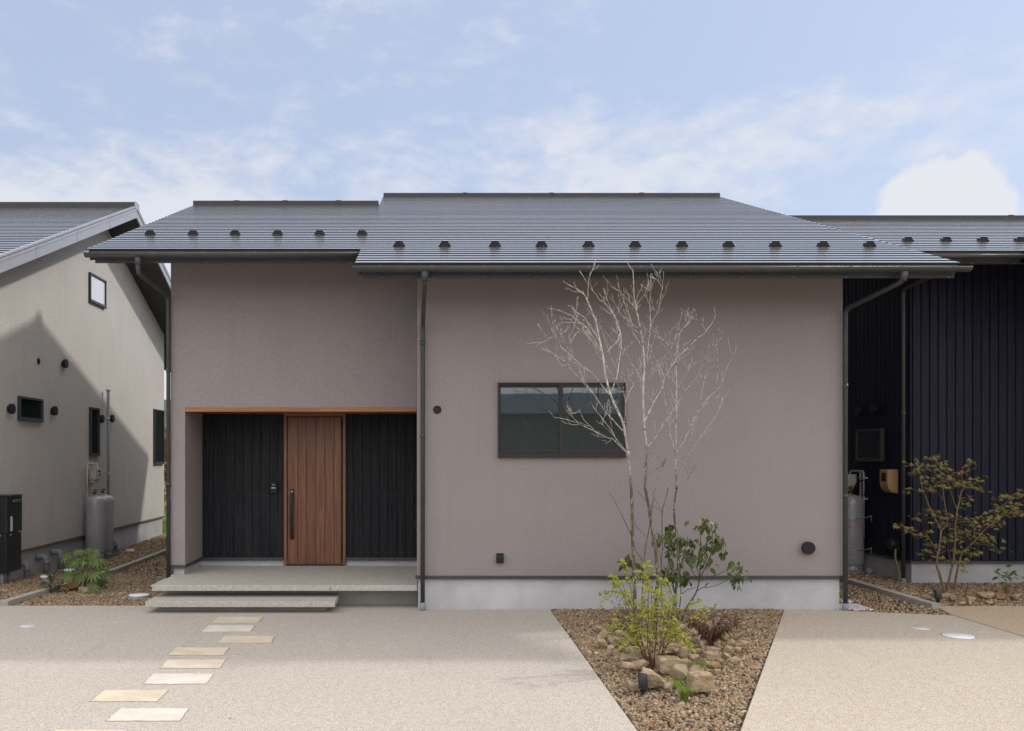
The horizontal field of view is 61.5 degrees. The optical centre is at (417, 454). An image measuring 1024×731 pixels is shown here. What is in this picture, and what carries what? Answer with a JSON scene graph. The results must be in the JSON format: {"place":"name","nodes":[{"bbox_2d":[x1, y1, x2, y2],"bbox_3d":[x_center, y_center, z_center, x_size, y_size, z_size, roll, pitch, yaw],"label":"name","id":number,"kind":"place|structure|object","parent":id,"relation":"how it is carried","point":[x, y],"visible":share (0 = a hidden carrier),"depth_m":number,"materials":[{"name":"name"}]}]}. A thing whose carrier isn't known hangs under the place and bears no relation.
{"place":"outdoors","nodes":[
{"label":"outdoors","id":0,"kind":"place"},
{"bbox_2d":[0,575,64,600],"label":"gravel","id":1,"kind":"structure","parent":0,"point":[21,586],"depth_m":12.20,"materials":[{"name":"gravel"}]},
{"bbox_2d":[11,575,165,605],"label":"gravel","id":2,"kind":"structure","parent":0,"point":[118,590],"depth_m":11.22,"materials":[{"name":"gravel"}]},
{"bbox_2d":[66,577,81,589],"bbox_3d":[-4.725,1.750,11.717,0.226,0.200,0.202,0,0,0],"label":"rock","id":3,"kind":"object","parent":2,"relation":"on","point":[72,585],"visible":0.67,"depth_m":11.64,"materials":[{"name":"stone"}]},
{"bbox_2d":[78,586,88,592],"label":"rock","id":4,"kind":"object","parent":2,"relation":"on","point":[82,589],"visible":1,"depth_m":11.41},
{"bbox_2d":[59,547,114,593],"bbox_3d":[-4.544,1.611,11.764,0.753,0.613,0.674,0,0,18],"label":"shrub","id":5,"kind":"object","parent":2,"relation":"on","point":[83,576],"visible":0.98,"depth_m":11.67,"materials":[{"name":"green plant"}]},
{"bbox_2d":[128,593,149,599],"bbox_3d":[-3.605,1.850,11.027,0.279,0.090,0.279,0,0,0],"label":"drain cover","id":6,"kind":"object","parent":2,"relation":"on","point":[136,596],"visible":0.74,"depth_m":10.95,"materials":[{"name":"white plastic"}]},
{"bbox_2d":[32,535,165,575],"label":"gravel","id":7,"kind":"structure","parent":0,"point":[151,545],"depth_m":16.72,"materials":[{"name":"gravel"}]},
{"bbox_2d":[111,553,173,575],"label":"gravel","id":8,"kind":"structure","parent":0,"point":[160,561],"depth_m":14.43,"materials":[{"name":"gravel"}]},
{"bbox_2d":[152,499,165,537],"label":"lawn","id":9,"kind":"structure","parent":0,"point":[163,519],"depth_m":25.43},
{"bbox_2d":[162,520,165,532],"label":"grass","id":10,"kind":"structure","parent":0,"point":[164,527],"depth_m":22.38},
{"bbox_2d":[164,408,165,504],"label":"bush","id":11,"kind":"object","parent":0,"point":[165,456],"visible":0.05,"depth_m":26.05,"materials":[{"name":"green plant"}]},
{"bbox_2d":[0,602,636,730],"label":"driveway","id":12,"kind":"structure","parent":0,"point":[375,667],"depth_m":7.09,"materials":[{"name":"concrete"}]},
{"bbox_2d":[54,730,128,730],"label":"paver","id":13,"kind":"object","parent":12,"relation":"on","point":[91,730],"visible":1,"depth_m":5.55,"materials":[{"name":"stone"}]},
{"bbox_2d":[88,690,168,701],"bbox_3d":[-2.150,1.822,6.363,0.509,0.056,0.310,0,0,0],"label":"paver","id":14,"kind":"object","parent":12,"relation":"on","point":[130,695],"visible":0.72,"depth_m":6.33,"materials":[{"name":"stone"}]},
{"bbox_2d":[106,708,189,721],"bbox_3d":[-1.863,1.822,5.904,0.518,0.056,0.302,0,0,0],"label":"paver","id":15,"kind":"object","parent":12,"relation":"on","point":[147,714],"visible":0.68,"depth_m":5.89,"materials":[{"name":"stone"}]},
{"bbox_2d":[143,673,213,684],"bbox_3d":[-1.921,1.822,6.849,0.528,0.056,0.329,0,0,0],"label":"paver","id":16,"kind":"object","parent":12,"relation":"on","point":[175,679],"visible":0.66,"depth_m":6.84,"materials":[{"name":"stone"}]},
{"bbox_2d":[160,659,225,668],"bbox_3d":[-1.934,1.822,7.336,0.545,0.056,0.310,0,0,0],"label":"paver","id":17,"kind":"object","parent":12,"relation":"on","point":[193,664],"visible":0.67,"depth_m":7.30,"materials":[{"name":"stone"}]},
{"bbox_2d":[168,647,229,655],"bbox_3d":[-2.006,1.822,7.807,0.535,0.056,0.311,0,0,0],"label":"paver","id":18,"kind":"object","parent":12,"relation":"on","point":[206,651],"visible":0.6,"depth_m":7.78,"materials":[{"name":"stone"}]},
{"bbox_2d":[201,625,254,631],"bbox_3d":[-1.958,1.822,8.830,0.528,0.056,0.322,0,0,0],"label":"paver","id":19,"kind":"object","parent":12,"relation":"on","point":[228,628],"visible":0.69,"depth_m":8.81,"materials":[{"name":"stone"}]},
{"bbox_2d":[211,617,262,622],"bbox_3d":[-1.964,1.822,9.302,0.517,0.056,0.330,0,0,0],"label":"paver","id":20,"kind":"object","parent":12,"relation":"on","point":[237,620],"visible":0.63,"depth_m":9.24,"materials":[{"name":"stone"}]},
{"bbox_2d":[145,593,338,610],"bbox_3d":[-2.022,1.833,9.970,2.156,0.335,0.580,0,0,0],"label":"step","id":21,"kind":"object","parent":12,"relation":"on","point":[243,601],"visible":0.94,"depth_m":9.87,"materials":[{"name":"concrete"}]},
{"bbox_2d":[217,636,274,642],"bbox_3d":[-1.666,1.822,8.313,0.540,0.056,0.330,0,0,0],"label":"paver","id":22,"kind":"object","parent":12,"relation":"on","point":[246,639],"visible":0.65,"depth_m":8.29,"materials":[{"name":"stone"}]},
{"bbox_2d":[0,0,1023,399],"label":"sky","id":23,"kind":"structure","parent":0,"point":[787,107],"materials":[{"name":"blue"}]},
{"bbox_2d":[551,608,783,730],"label":"gravel","id":24,"kind":"structure","parent":0,"point":[578,625],"depth_m":7.07,"materials":[{"name":"gravel"}]},
{"bbox_2d":[598,638,605,646],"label":"rock","id":25,"kind":"object","parent":24,"relation":"on","point":[601,642],"visible":1,"depth_m":7.86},
{"bbox_2d":[596,629,608,640],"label":"rock","id":26,"kind":"object","parent":24,"relation":"on","point":[602,634],"visible":0.7,"depth_m":7.97,"materials":[{"name":"stone"}]},
{"bbox_2d":[606,645,613,656],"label":"rock","id":27,"kind":"object","parent":24,"relation":"on","point":[610,651],"visible":1,"depth_m":7.43,"materials":[{"name":"stone"}]},
{"bbox_2d":[606,637,618,644],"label":"rock","id":28,"kind":"object","parent":24,"relation":"on","point":[610,641],"visible":0.86,"depth_m":7.90,"materials":[{"name":"stone"}]},
{"bbox_2d":[613,630,624,636],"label":"rock","id":29,"kind":"object","parent":24,"relation":"on","point":[619,634],"visible":0.82,"depth_m":8.23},
{"bbox_2d":[599,593,652,630],"bbox_3d":[2.090,1.585,8.606,0.626,0.478,0.614,0,0,0],"label":"shrub","id":30,"kind":"object","parent":24,"relation":"on","point":[623,621],"visible":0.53,"depth_m":8.56,"materials":[{"name":"green plant"}]},
{"bbox_2d":[621,661,634,670],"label":"rock","id":31,"kind":"object","parent":24,"relation":"on","point":[630,666],"visible":1,"depth_m":6.88,"materials":[{"name":"stone"}]},
{"bbox_2d":[619,653,637,661],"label":"rock","id":32,"kind":"object","parent":24,"relation":"on","point":[627,657],"visible":0.77,"depth_m":7.19,"materials":[{"name":"stone"}]},
{"bbox_2d":[624,679,638,690],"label":"rock","id":33,"kind":"object","parent":24,"relation":"on","point":[630,685],"visible":1,"depth_m":6.39,"materials":[{"name":"stone"}]},
{"bbox_2d":[624,646,643,657],"bbox_3d":[1.884,1.725,7.450,0.167,0.090,0.114,0,0,43],"label":"rock","id":34,"kind":"object","parent":24,"relation":"on","point":[639,654],"visible":0.54,"depth_m":7.43,"materials":[{"name":"stone"}]},
{"bbox_2d":[534,259,738,629],"bbox_3d":[2.223,-0.075,8.796,2.738,3.907,0.930,0,0,-21],"label":"tree","id":35,"kind":"object","parent":24,"relation":"on","point":[645,474],"visible":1,"depth_m":8.75,"materials":[{"name":"grey plant"}]},
{"bbox_2d":[631,659,648,668],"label":"rock","id":36,"kind":"object","parent":24,"relation":"on","point":[640,663],"visible":0.71,"depth_m":7.01,"materials":[{"name":"stone"}]},
{"bbox_2d":[638,673,647,694],"bbox_3d":[1.687,1.751,6.401,0.072,0.218,0.078,0,0,0],"label":"spotlight","id":37,"kind":"object","parent":24,"relation":"on","point":[642,682],"visible":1,"depth_m":6.38,"materials":[{"name":"black plastic"}]},
{"bbox_2d":[640,667,666,687],"bbox_3d":[1.801,1.709,6.538,0.220,0.124,0.202,0,0,0],"label":"rock","id":38,"kind":"object","parent":24,"relation":"on","point":[654,679],"visible":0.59,"depth_m":6.47,"materials":[{"name":"stone"}]},
{"bbox_2d":[597,558,716,669],"bbox_3d":[2.152,1.347,7.380,1.203,0.982,1.015,0,0,0],"label":"shrub","id":39,"kind":"object","parent":24,"relation":"on","point":[648,634],"visible":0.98,"depth_m":7.16,"materials":[{"name":"green plant"}]},
{"bbox_2d":[659,663,668,673],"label":"rock","id":40,"kind":"object","parent":24,"relation":"on","point":[663,669],"visible":0.94,"depth_m":6.87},
{"bbox_2d":[655,655,681,669],"bbox_3d":[2.059,1.714,7.018,0.198,0.117,0.150,0,0,0],"label":"rock","id":41,"kind":"object","parent":24,"relation":"on","point":[663,660],"visible":0.73,"depth_m":6.96,"materials":[{"name":"stone"}]},
{"bbox_2d":[664,681,672,692],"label":"rock","id":42,"kind":"object","parent":24,"relation":"on","point":[668,686],"visible":1,"depth_m":6.32,"materials":[{"name":"stone"}]},
{"bbox_2d":[662,642,680,653],"bbox_3d":[2.277,1.734,7.653,0.141,0.083,0.124,0,0,0],"label":"rock","id":43,"kind":"object","parent":24,"relation":"on","point":[670,648],"visible":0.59,"depth_m":7.60,"materials":[{"name":"stone"}]},
{"bbox_2d":[665,673,686,689],"bbox_3d":[1.989,1.744,6.535,0.224,0.112,0.221,0,0,0],"label":"grass tuft","id":44,"kind":"object","parent":24,"relation":"on","point":[676,683],"visible":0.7,"depth_m":6.55,"materials":[{"name":"plant"}]},
{"bbox_2d":[669,663,687,680],"bbox_3d":[2.042,1.703,6.670,0.145,0.140,0.134,0,0,0],"label":"rock","id":45,"kind":"object","parent":24,"relation":"on","point":[677,670],"visible":0.77,"depth_m":6.63,"materials":[{"name":"stone"}]},
{"bbox_2d":[677,623,686,635],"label":"rock","id":46,"kind":"object","parent":24,"relation":"on","point":[684,629],"visible":0.41,"depth_m":8.30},
{"bbox_2d":[677,646,688,658],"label":"rock","id":47,"kind":"object","parent":24,"relation":"on","point":[682,652],"visible":0.96,"depth_m":7.38,"materials":[{"name":"stone"}]},
{"bbox_2d":[617,517,751,621],"bbox_3d":[2.872,1.230,9.130,1.396,1.132,0.520,0,0,0],"label":"shrub","id":48,"kind":"object","parent":24,"relation":"on","point":[669,537],"visible":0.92,"depth_m":9.10,"materials":[{"name":"green plant"}]},
{"bbox_2d":[673,680,696,701],"bbox_3d":[1.947,1.727,6.218,0.187,0.146,0.185,0,0,0],"label":"grass tuft","id":49,"kind":"object","parent":24,"relation":"on","point":[684,695],"visible":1,"depth_m":6.21,"materials":[{"name":"plant"}]},
{"bbox_2d":[681,658,692,667],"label":"rock","id":50,"kind":"object","parent":24,"relation":"on","point":[686,662],"visible":0.62,"depth_m":7.06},
{"bbox_2d":[687,654,698,661],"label":"rock","id":51,"kind":"object","parent":24,"relation":"on","point":[693,657],"visible":0.88,"depth_m":7.29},
{"bbox_2d":[690,636,699,644],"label":"rock","id":52,"kind":"object","parent":24,"relation":"on","point":[694,640],"visible":0.73,"depth_m":7.93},
{"bbox_2d":[689,665,703,670],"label":"rock","id":53,"kind":"object","parent":24,"relation":"on","point":[693,667],"visible":0.42,"depth_m":6.89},
{"bbox_2d":[691,648,703,653],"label":"rock","id":54,"kind":"object","parent":24,"relation":"on","point":[698,650],"visible":0.81,"depth_m":7.43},
{"bbox_2d":[686,670,714,691],"bbox_3d":[2.124,1.705,6.425,0.197,0.136,0.153,0,0,0],"label":"rock","id":55,"kind":"object","parent":24,"relation":"on","point":[702,680],"visible":0.95,"depth_m":6.36,"materials":[{"name":"stone"}]},
{"bbox_2d":[698,641,704,650],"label":"rock","id":56,"kind":"object","parent":24,"relation":"on","point":[701,643],"visible":0.61,"depth_m":7.58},
{"bbox_2d":[688,660,717,666],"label":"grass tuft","id":57,"kind":"object","parent":24,"relation":"on","point":[702,665],"visible":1,"depth_m":6.92,"materials":[{"name":"green plant"}]},
{"bbox_2d":[683,612,741,646],"bbox_3d":[2.714,1.620,7.845,0.571,0.321,0.481,0,0,-30],"label":"plant","id":58,"kind":"object","parent":24,"relation":"on","point":[716,633],"visible":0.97,"depth_m":7.80,"materials":[{"name":"brown plant"}]},
{"bbox_2d":[703,650,721,661],"bbox_3d":[2.515,1.727,7.307,0.140,0.093,0.119,0,0,0],"label":"rock","id":59,"kind":"object","parent":24,"relation":"on","point":[711,655],"visible":0.79,"depth_m":7.26,"materials":[{"name":"stone"}]},
{"bbox_2d":[704,661,720,668],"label":"rock","id":60,"kind":"object","parent":24,"relation":"on","point":[713,666],"visible":0.84,"depth_m":7.00,"materials":[{"name":"stone"}]},
{"bbox_2d":[705,646,719,651],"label":"rock","id":61,"kind":"object","parent":24,"relation":"on","point":[710,648],"visible":0.66,"depth_m":7.55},
{"bbox_2d":[722,652,730,658],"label":"rock","id":62,"kind":"object","parent":24,"relation":"on","point":[725,655],"visible":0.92,"depth_m":7.37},
{"bbox_2d":[723,645,734,654],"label":"rock","id":63,"kind":"object","parent":24,"relation":"on","point":[729,649],"visible":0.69,"depth_m":7.48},
{"bbox_2d":[726,639,735,646],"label":"rock","id":64,"kind":"object","parent":24,"relation":"on","point":[731,642],"visible":0.86,"depth_m":7.80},
{"bbox_2d":[728,656,739,664],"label":"rock","id":65,"kind":"object","parent":24,"relation":"on","point":[734,660],"visible":1,"depth_m":7.17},
{"bbox_2d":[733,632,742,640],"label":"rock","id":66,"kind":"object","parent":24,"relation":"on","point":[737,636],"visible":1,"depth_m":8.13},
{"bbox_2d":[735,639,749,646],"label":"rock","id":67,"kind":"object","parent":24,"relation":"on","point":[740,642],"visible":0.94,"depth_m":7.81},
{"bbox_2d":[848,570,907,583],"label":"gravel","id":68,"kind":"structure","parent":0,"point":[866,578],"depth_m":12.22,"materials":[{"name":"gravel"}]},
{"bbox_2d":[741,609,1023,730],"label":"driveway","id":69,"kind":"structure","parent":0,"point":[832,670],"depth_m":6.92,"materials":[{"name":"concrete"}]},
{"bbox_2d":[912,626,928,629],"bbox_3d":[5.220,1.827,8.853,0.182,0.063,0.182,0,0,0],"label":"drain cover","id":70,"kind":"object","parent":69,"relation":"on","point":[920,628],"visible":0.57,"depth_m":8.82,"materials":[{"name":"grey plastic"}]},
{"bbox_2d":[941,632,976,638],"bbox_3d":[5.377,1.827,8.485,0.306,0.064,0.306,0,0,0],"label":"drain cover","id":71,"kind":"object","parent":69,"relation":"on","point":[957,635],"visible":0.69,"depth_m":8.48,"materials":[{"name":"white plastic"}]},
{"bbox_2d":[839,581,950,614],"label":"gravel","id":72,"kind":"structure","parent":0,"point":[868,598],"depth_m":10.38,"materials":[{"name":"gravel"}]},
{"bbox_2d":[839,603,872,611],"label":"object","id":73,"kind":"object","parent":72,"relation":"on","point":[851,605],"depth_m":10.07,"materials":[{"name":"stone"}]},
{"bbox_2d":[869,582,1023,605],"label":"gravel","id":74,"kind":"structure","parent":0,"point":[960,593],"depth_m":11.15,"materials":[{"name":"gravel"}]},
{"bbox_2d":[921,595,931,599],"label":"rock","id":75,"kind":"object","parent":74,"relation":"on","point":[927,597],"visible":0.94,"depth_m":10.46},
{"bbox_2d":[934,589,941,602],"bbox_3d":[6.287,1.737,10.319,0.081,0.225,0.087,0,0,0],"label":"spotlight","id":76,"kind":"object","parent":74,"relation":"on","point":[937,594],"visible":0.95,"depth_m":10.29,"materials":[{"name":"black plastic"}]},
{"bbox_2d":[941,593,951,598],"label":"rock","id":77,"kind":"object","parent":74,"relation":"on","point":[945,595],"visible":0.65,"depth_m":10.57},
{"bbox_2d":[893,454,1023,592],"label":"maple","id":78,"kind":"object","parent":74,"relation":"on","point":[989,518],"visible":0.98,"depth_m":11.05,"materials":[{"name":"green plant"}]},
{"bbox_2d":[966,596,976,604],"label":"rock","id":79,"kind":"object","parent":74,"relation":"on","point":[969,600],"visible":1,"depth_m":10.14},
{"bbox_2d":[975,592,993,597],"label":"rock","id":80,"kind":"object","parent":74,"relation":"on","point":[985,594],"visible":1,"depth_m":10.55,"materials":[{"name":"stone"}]},
{"bbox_2d":[994,593,1006,599],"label":"rock","id":81,"kind":"object","parent":74,"relation":"on","point":[1000,596],"visible":1,"depth_m":10.52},
{"bbox_2d":[1009,594,1022,597],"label":"rock","id":82,"kind":"object","parent":74,"relation":"on","point":[1015,595],"visible":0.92,"depth_m":10.55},
{"bbox_2d":[939,606,1023,636],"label":"neighbour driveway","id":83,"kind":"structure","parent":0,"point":[1010,619],"depth_m":9.54,"materials":[{"name":"concrete"}]},
{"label":"gravel bed","id":84,"kind":"structure","parent":0,"visible":0},
{"bbox_2d":[84,553,119,560],"bbox_3d":[-5.975,1.960,16.080,0.390,0.100,0.920,0,0,0],"label":"cylinder stand","id":85,"kind":"object","parent":84,"relation":"on","point":[110,556],"visible":0.14,"depth_m":16.11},
{"bbox_2d":[85,490,105,557],"bbox_3d":[-5.990,1.276,15.850,0.373,1.259,0.373,0,0,0],"label":"gas cylinder","id":86,"kind":"object","parent":85,"relation":"on","point":[95,520],"visible":0.83,"depth_m":15.70,"materials":[{"name":"grey paint"}]},
{"bbox_2d":[99,489,113,555],"bbox_3d":[-5.990,1.276,16.250,0.373,1.259,0.373,0,0,0],"label":"gas cylinder","id":87,"kind":"object","parent":85,"relation":"on","point":[109,523],"visible":0.57,"depth_m":16.16,"materials":[{"name":"grey paint"}]},
{"label":"gravel bed","id":88,"kind":"structure","parent":0,"visible":0},
{"bbox_2d":[848,571,864,573],"bbox_3d":[6.572,1.799,13.010,0.385,0.082,0.500,0,0,0],"label":"cylinder stand","id":89,"kind":"object","parent":88,"relation":"on","point":[856,572],"visible":0.09,"depth_m":12.81,"materials":[{"name":"metal"}]},
{"bbox_2d":[848,487,864,570],"bbox_3d":[6.600,1.125,13.000,0.373,1.259,0.373,0,0,0],"label":"gas cylinder","id":90,"kind":"object","parent":89,"relation":"on","point":[855,536],"visible":0.72,"depth_m":12.83,"materials":[{"name":"grey paint"}]},
{"bbox_2d":[992,564,1023,593],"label":"sapling","id":91,"kind":"object","parent":88,"relation":"on","point":[1005,576],"visible":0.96,"depth_m":10.87,"materials":[{"name":"green plant"}]},
{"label":"gravel bed","id":92,"kind":"structure","parent":0,"visible":0},
{"bbox_2d":[38,566,66,592],"bbox_3d":[-4.914,1.676,11.393,0.351,0.395,0.371,0,0,0],"label":"shrub","id":93,"kind":"object","parent":92,"relation":"on","point":[51,582],"visible":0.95,"depth_m":11.41,"materials":[{"name":"green plant"}]},
{"label":"ground","id":94,"kind":"structure","parent":0,"visible":0},
{"bbox_2d":[0,549,165,605],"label":"kerb","id":95,"kind":"structure","parent":94,"relation":"on","point":[33,594],"depth_m":11.55,"materials":[{"name":"concrete"}]},
{"bbox_2d":[0,201,170,581],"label":"house","id":96,"kind":"structure","parent":94,"relation":"on","point":[82,353],"depth_m":15.44,"materials":[{"name":"beige paint"}]},
{"bbox_2d":[0,494,22,584],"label":"water heater","id":97,"kind":"object","parent":96,"relation":"attached to","point":[10,528],"visible":0.94,"depth_m":12.47,"materials":[{"name":"black metal"}]},
{"bbox_2d":[17,396,43,421],"bbox_3d":[-6.177,-0.724,13.611,0.065,0.380,0.841,0,0,0],"label":"window","id":98,"kind":"structure","parent":96,"relation":"in","point":[30,409],"depth_m":13.57,"materials":[{"name":"black glass"}]},
{"bbox_2d":[83,463,100,498],"bbox_3d":[-6.115,0.637,16.004,0.169,0.981,0.480,0,0,0],"label":"gas meter","id":99,"kind":"object","parent":96,"relation":"attached to","point":[94,475],"visible":1,"depth_m":15.98,"materials":[{"name":"grey metal"}]},
{"bbox_2d":[89,407,100,455],"bbox_3d":[-6.177,-0.439,16.292,0.065,0.925,0.454,0,0,0],"label":"window","id":100,"kind":"structure","parent":96,"relation":"in","point":[94,413],"depth_m":16.30,"materials":[{"name":"black glass"}]},
{"bbox_2d":[88,272,106,308],"bbox_3d":[-6.177,-3.164,16.451,0.065,0.549,0.826,0,0,0],"label":"window","id":101,"kind":"structure","parent":96,"relation":"in","point":[97,286],"depth_m":16.45,"materials":[{"name":"white glass"}]},
{"bbox_2d":[153,409,164,463],"bbox_3d":[-6.177,-0.428,20.335,0.065,1.298,0.743,0,0,0],"label":"window","id":102,"kind":"structure","parent":96,"relation":"in","point":[158,415],"depth_m":20.32,"materials":[{"name":"black glass"}]},
{"bbox_2d":[164,400,165,493],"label":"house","id":103,"kind":"structure","parent":94,"relation":"on","point":[165,426],"depth_m":37.82,"materials":[{"name":"metal"}]},
{"bbox_2d":[83,192,972,611],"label":"house","id":104,"kind":"structure","parent":94,"relation":"on","point":[387,382],"depth_m":9.92,"materials":[{"name":"beige paint"}]},
{"bbox_2d":[152,566,417,603],"bbox_3d":[-1.558,1.762,10.859,3.104,0.475,1.778,0,0,0],"label":"porch","id":105,"kind":"object","parent":104,"relation":"attached to","point":[374,584],"visible":0.65,"depth_m":10.29,"materials":[{"name":"concrete"}]},
{"bbox_2d":[288,417,342,563],"bbox_3d":[-1.414,0.491,11.718,0.758,2.018,0.108,0,0,0],"label":"door","id":106,"kind":"structure","parent":104,"relation":"in","point":[315,488],"depth_m":11.73,"materials":[{"name":"brown wood"}]},
{"bbox_2d":[497,383,626,457],"bbox_3d":[1.668,-0.403,9.908,1.491,0.868,0.083,0,0,0],"label":"window","id":107,"kind":"structure","parent":104,"relation":"in","point":[526,427],"depth_m":9.89,"materials":[{"name":"glass"}]},
{"bbox_2d":[839,578,940,609],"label":"kerb","id":108,"kind":"structure","parent":94,"relation":"on","point":[906,597],"depth_m":10.81,"materials":[{"name":"concrete"}]},
{"bbox_2d":[789,215,1023,587],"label":"house","id":109,"kind":"structure","parent":94,"relation":"on","point":[935,366],"depth_m":11.73,"materials":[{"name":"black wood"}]},
{"bbox_2d":[848,470,871,537],"bbox_3d":[6.677,0.740,12.976,0.174,1.020,0.689,0,0,0],"label":"gas meter","id":110,"kind":"object","parent":109,"relation":"attached to","point":[852,480],"visible":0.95,"depth_m":12.90,"materials":[{"name":"grey metal"}]},
{"bbox_2d":[848,516,871,553],"bbox_3d":[6.611,1.195,12.864,0.434,0.588,0.166,0,0,31],"label":"chain","id":111,"kind":"object","parent":109,"relation":"attached to","point":[861,518],"visible":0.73,"depth_m":12.81,"materials":[{"name":"metal"}]},
{"bbox_2d":[855,428,884,461],"bbox_3d":[6.742,-0.145,12.742,0.065,0.485,0.731,0,0,0],"label":"window","id":112,"kind":"structure","parent":109,"relation":"in","point":[869,443],"depth_m":12.71,"materials":[{"name":"black glass"}]},
{"bbox_2d":[880,469,897,492],"bbox_3d":[6.688,0.375,12.115,0.153,0.338,0.210,0,0,0],"label":"meter box","id":113,"kind":"object","parent":109,"relation":"attached to","point":[888,480],"visible":1,"depth_m":12.01,"materials":[{"name":"beige plastic"}]},
{"bbox_2d":[881,473,885,480],"bbox_3d":[6.612,0.315,12.113,0.003,0.119,0.115,0,0,0],"label":"window","id":114,"kind":"structure","parent":113,"relation":"in","point":[883,475],"depth_m":12.11,"materials":[{"name":"black plastic"}]},
{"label":"gravel bed","id":115,"kind":"structure","parent":0,"visible":0},
{"bbox_2d":[40,575,51,581],"bbox_3d":[-5.571,1.891,12.785,0.168,0.169,0.168,0,0,0],"label":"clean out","id":116,"kind":"object","parent":115,"relation":"on","point":[43,577],"visible":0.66,"depth_m":12.71,"materials":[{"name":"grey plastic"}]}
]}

